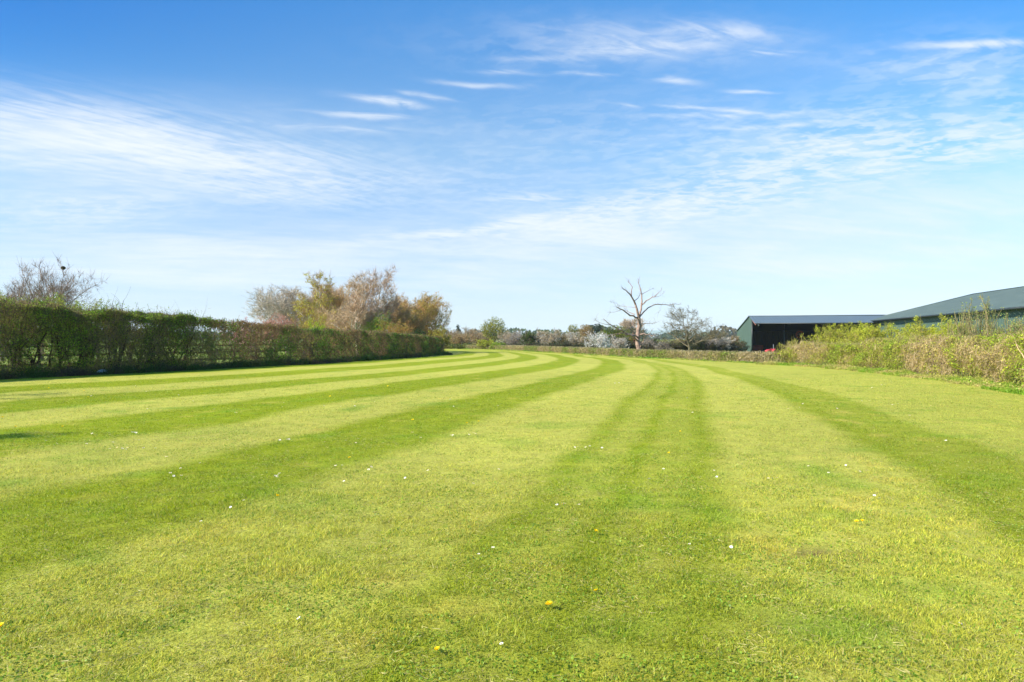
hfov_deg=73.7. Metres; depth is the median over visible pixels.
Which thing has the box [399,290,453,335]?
golden tree
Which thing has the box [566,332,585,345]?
hedgerow tree
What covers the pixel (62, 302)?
leafing bush
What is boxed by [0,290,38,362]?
leafing bush
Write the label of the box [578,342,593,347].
ivy bush
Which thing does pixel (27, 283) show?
bare tree
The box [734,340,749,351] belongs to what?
ivy bush
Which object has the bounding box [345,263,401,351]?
birch
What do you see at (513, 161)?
sky
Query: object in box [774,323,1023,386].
wild hedge
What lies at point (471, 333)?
bare tree
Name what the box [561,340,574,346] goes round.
ivy bush
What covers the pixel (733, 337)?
hedgerow tree
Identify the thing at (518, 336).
hedgerow tree
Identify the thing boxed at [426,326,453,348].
shrub
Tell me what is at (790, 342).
willow bush
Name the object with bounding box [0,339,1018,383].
ground
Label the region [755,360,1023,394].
verge grass
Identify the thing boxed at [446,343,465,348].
bush
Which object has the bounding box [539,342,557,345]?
ivy bush
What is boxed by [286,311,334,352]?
shrub
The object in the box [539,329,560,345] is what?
hedgerow tree
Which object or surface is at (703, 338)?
bare tree
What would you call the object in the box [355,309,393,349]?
shrub
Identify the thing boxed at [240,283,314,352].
bare tree
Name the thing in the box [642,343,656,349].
ivy bush
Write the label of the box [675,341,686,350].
ivy bush
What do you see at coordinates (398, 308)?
bare tree
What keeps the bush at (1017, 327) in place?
on the ground at (257, 353)
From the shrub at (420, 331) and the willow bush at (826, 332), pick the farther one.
the shrub at (420, 331)
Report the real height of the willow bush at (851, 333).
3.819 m
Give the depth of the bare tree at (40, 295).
61.79 m
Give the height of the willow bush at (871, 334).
3.896 m
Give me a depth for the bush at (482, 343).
130.73 m
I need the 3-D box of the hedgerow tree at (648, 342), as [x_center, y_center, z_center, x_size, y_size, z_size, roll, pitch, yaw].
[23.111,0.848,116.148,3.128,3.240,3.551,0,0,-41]
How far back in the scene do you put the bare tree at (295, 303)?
102.41 m
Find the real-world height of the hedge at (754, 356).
1.286 m
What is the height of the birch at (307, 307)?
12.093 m
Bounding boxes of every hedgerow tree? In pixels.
[496,331,510,342]
[505,329,520,344]
[514,331,525,344]
[518,329,536,344]
[531,328,545,344]
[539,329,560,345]
[555,329,568,343]
[560,332,576,343]
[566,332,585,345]
[576,333,594,343]
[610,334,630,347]
[640,338,655,347]
[642,335,664,343]
[653,340,675,349]
[657,338,683,343]
[684,339,707,350]
[711,336,736,349]
[727,335,741,345]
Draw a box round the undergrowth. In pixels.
[0,350,452,379]
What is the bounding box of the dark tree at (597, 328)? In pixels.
[592,323,604,341]
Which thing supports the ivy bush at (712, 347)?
on the ground at (257, 353)
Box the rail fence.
[1,343,329,370]
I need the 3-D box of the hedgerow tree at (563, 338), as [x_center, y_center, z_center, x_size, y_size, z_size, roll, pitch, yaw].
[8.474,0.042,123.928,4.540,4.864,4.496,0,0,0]
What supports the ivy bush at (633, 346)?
on the ground at (257, 353)
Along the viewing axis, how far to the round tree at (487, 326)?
137.31 m
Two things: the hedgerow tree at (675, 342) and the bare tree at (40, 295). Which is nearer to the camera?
the bare tree at (40, 295)
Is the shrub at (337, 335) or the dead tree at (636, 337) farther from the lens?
the shrub at (337, 335)
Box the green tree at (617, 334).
[593,325,634,346]
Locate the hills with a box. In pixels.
[518,330,731,337]
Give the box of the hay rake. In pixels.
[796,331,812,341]
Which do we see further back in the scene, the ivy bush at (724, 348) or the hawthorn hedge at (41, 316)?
the ivy bush at (724, 348)
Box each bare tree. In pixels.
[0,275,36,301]
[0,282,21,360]
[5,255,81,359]
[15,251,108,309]
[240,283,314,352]
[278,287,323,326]
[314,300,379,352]
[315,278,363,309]
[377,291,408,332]
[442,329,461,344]
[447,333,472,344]
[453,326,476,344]
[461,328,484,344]
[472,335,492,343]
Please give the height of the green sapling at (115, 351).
3.977 m
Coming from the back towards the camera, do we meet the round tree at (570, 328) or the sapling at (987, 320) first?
the round tree at (570, 328)
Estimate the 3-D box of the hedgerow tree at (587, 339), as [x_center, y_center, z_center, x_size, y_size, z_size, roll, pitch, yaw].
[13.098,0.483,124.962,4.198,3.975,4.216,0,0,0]
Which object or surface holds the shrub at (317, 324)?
on the ground at (257, 353)
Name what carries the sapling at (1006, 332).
on the ground at (257, 353)
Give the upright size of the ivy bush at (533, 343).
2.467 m
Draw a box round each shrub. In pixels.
[220,317,261,356]
[254,312,299,354]
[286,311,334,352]
[307,318,327,348]
[326,323,360,351]
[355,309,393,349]
[375,317,416,345]
[407,328,425,343]
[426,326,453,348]
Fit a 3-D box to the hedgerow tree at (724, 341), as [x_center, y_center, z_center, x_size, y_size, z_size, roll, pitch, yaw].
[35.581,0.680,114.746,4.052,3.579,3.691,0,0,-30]
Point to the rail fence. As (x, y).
(157, 345)
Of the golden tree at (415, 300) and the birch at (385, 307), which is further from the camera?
the golden tree at (415, 300)
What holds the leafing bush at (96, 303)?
on the ground at (257, 353)
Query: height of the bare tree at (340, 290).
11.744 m
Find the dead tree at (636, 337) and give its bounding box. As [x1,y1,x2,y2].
[594,276,682,355]
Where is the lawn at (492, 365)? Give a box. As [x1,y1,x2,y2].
[0,349,1023,681]
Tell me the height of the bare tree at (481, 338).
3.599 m
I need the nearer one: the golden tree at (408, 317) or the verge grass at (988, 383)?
the verge grass at (988, 383)
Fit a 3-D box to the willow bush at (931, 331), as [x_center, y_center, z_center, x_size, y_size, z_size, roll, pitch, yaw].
[24.099,0.384,41.069,4.807,4.176,4.799,0,0,0]
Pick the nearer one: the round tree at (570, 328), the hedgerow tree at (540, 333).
the hedgerow tree at (540, 333)
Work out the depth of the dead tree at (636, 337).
66.83 m
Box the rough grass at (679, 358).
[464,348,758,362]
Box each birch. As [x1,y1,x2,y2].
[288,270,340,350]
[322,270,388,345]
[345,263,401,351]
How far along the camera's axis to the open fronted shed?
128.82 m
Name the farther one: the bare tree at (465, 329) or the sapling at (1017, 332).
the bare tree at (465, 329)
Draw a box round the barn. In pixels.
[868,286,1023,338]
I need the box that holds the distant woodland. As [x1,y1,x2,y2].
[47,325,736,339]
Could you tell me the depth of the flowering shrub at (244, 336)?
71.76 m
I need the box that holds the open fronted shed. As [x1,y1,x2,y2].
[736,315,883,352]
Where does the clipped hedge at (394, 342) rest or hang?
on the ground at (257, 353)
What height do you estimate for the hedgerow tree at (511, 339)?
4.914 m
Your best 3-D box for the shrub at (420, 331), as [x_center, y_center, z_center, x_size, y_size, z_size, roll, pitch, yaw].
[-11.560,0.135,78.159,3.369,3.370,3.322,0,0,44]
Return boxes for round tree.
[479,317,507,342]
[566,324,580,336]
[576,324,593,339]
[618,318,648,340]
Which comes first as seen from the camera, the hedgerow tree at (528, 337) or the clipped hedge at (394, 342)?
the clipped hedge at (394, 342)
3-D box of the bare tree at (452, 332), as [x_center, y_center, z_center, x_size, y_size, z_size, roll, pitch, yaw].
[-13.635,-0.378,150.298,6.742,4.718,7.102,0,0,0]
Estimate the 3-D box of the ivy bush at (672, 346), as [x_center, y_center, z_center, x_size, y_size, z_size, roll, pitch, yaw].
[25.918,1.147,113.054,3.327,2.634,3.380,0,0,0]
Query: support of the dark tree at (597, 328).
on the ground at (257, 353)
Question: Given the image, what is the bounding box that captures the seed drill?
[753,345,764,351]
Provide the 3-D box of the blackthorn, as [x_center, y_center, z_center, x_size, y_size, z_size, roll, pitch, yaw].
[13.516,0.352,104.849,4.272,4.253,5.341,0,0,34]
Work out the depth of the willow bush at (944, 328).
37.32 m
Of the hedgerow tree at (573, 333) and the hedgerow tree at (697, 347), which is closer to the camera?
the hedgerow tree at (697, 347)
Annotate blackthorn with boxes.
[583,329,613,347]
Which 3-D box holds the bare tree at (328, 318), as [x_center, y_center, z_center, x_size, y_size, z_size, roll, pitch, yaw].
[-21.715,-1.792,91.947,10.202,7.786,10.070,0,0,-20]
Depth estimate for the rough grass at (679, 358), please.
65.02 m
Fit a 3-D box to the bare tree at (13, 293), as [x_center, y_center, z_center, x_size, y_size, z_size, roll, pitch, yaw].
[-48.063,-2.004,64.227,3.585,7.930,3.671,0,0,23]
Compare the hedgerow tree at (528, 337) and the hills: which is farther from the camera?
the hills
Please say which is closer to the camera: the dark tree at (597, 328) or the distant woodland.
the dark tree at (597, 328)
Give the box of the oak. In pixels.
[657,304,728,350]
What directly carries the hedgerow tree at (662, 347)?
on the ground at (257, 353)
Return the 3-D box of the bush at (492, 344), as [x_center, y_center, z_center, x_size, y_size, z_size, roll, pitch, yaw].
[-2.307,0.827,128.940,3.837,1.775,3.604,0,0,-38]
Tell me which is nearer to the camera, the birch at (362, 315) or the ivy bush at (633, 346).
the birch at (362, 315)
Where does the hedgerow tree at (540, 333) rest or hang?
on the ground at (257, 353)
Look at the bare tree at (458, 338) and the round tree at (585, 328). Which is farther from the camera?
the round tree at (585, 328)
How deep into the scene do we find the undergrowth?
37.93 m
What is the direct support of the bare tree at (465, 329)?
on the ground at (257, 353)
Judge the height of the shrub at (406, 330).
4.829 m
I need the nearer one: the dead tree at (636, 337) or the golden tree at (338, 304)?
the dead tree at (636, 337)
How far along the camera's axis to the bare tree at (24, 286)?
69.31 m
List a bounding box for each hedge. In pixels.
[0,282,215,373]
[187,317,445,365]
[466,345,795,362]
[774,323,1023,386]
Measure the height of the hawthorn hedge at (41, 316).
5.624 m
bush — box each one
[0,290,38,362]
[33,291,96,357]
[61,297,109,360]
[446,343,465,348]
[457,343,477,348]
[475,339,494,347]
[487,342,507,348]
[529,341,544,345]
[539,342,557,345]
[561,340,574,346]
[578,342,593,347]
[622,338,635,348]
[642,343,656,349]
[661,341,676,350]
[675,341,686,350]
[699,343,717,350]
[712,343,727,350]
[727,341,741,351]
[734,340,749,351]
[782,334,807,362]
[801,322,865,347]
[829,322,886,364]
[845,321,912,361]
[892,313,953,372]
[899,316,966,374]
[928,325,1003,377]
[968,318,1023,379]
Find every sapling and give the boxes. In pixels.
[101,302,137,357]
[941,305,974,375]
[958,294,1003,374]
[985,313,1018,376]
[1008,316,1023,385]
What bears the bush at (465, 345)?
on the ground at (257, 353)
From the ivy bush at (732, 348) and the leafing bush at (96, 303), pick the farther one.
the ivy bush at (732, 348)
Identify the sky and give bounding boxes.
[0,0,1023,332]
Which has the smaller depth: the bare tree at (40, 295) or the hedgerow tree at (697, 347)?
the bare tree at (40, 295)
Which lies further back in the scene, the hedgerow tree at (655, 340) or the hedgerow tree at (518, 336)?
the hedgerow tree at (518, 336)
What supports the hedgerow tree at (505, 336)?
on the ground at (257, 353)
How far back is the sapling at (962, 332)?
32.86 m
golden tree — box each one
[313,284,356,327]
[385,295,418,329]
[389,301,434,349]
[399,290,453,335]
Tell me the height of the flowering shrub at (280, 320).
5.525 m
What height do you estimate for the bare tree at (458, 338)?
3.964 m
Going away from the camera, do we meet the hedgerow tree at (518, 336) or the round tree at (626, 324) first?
the hedgerow tree at (518, 336)
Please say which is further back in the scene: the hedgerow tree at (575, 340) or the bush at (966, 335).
the hedgerow tree at (575, 340)
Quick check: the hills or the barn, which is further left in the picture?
the hills
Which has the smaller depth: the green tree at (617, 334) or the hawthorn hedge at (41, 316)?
the hawthorn hedge at (41, 316)

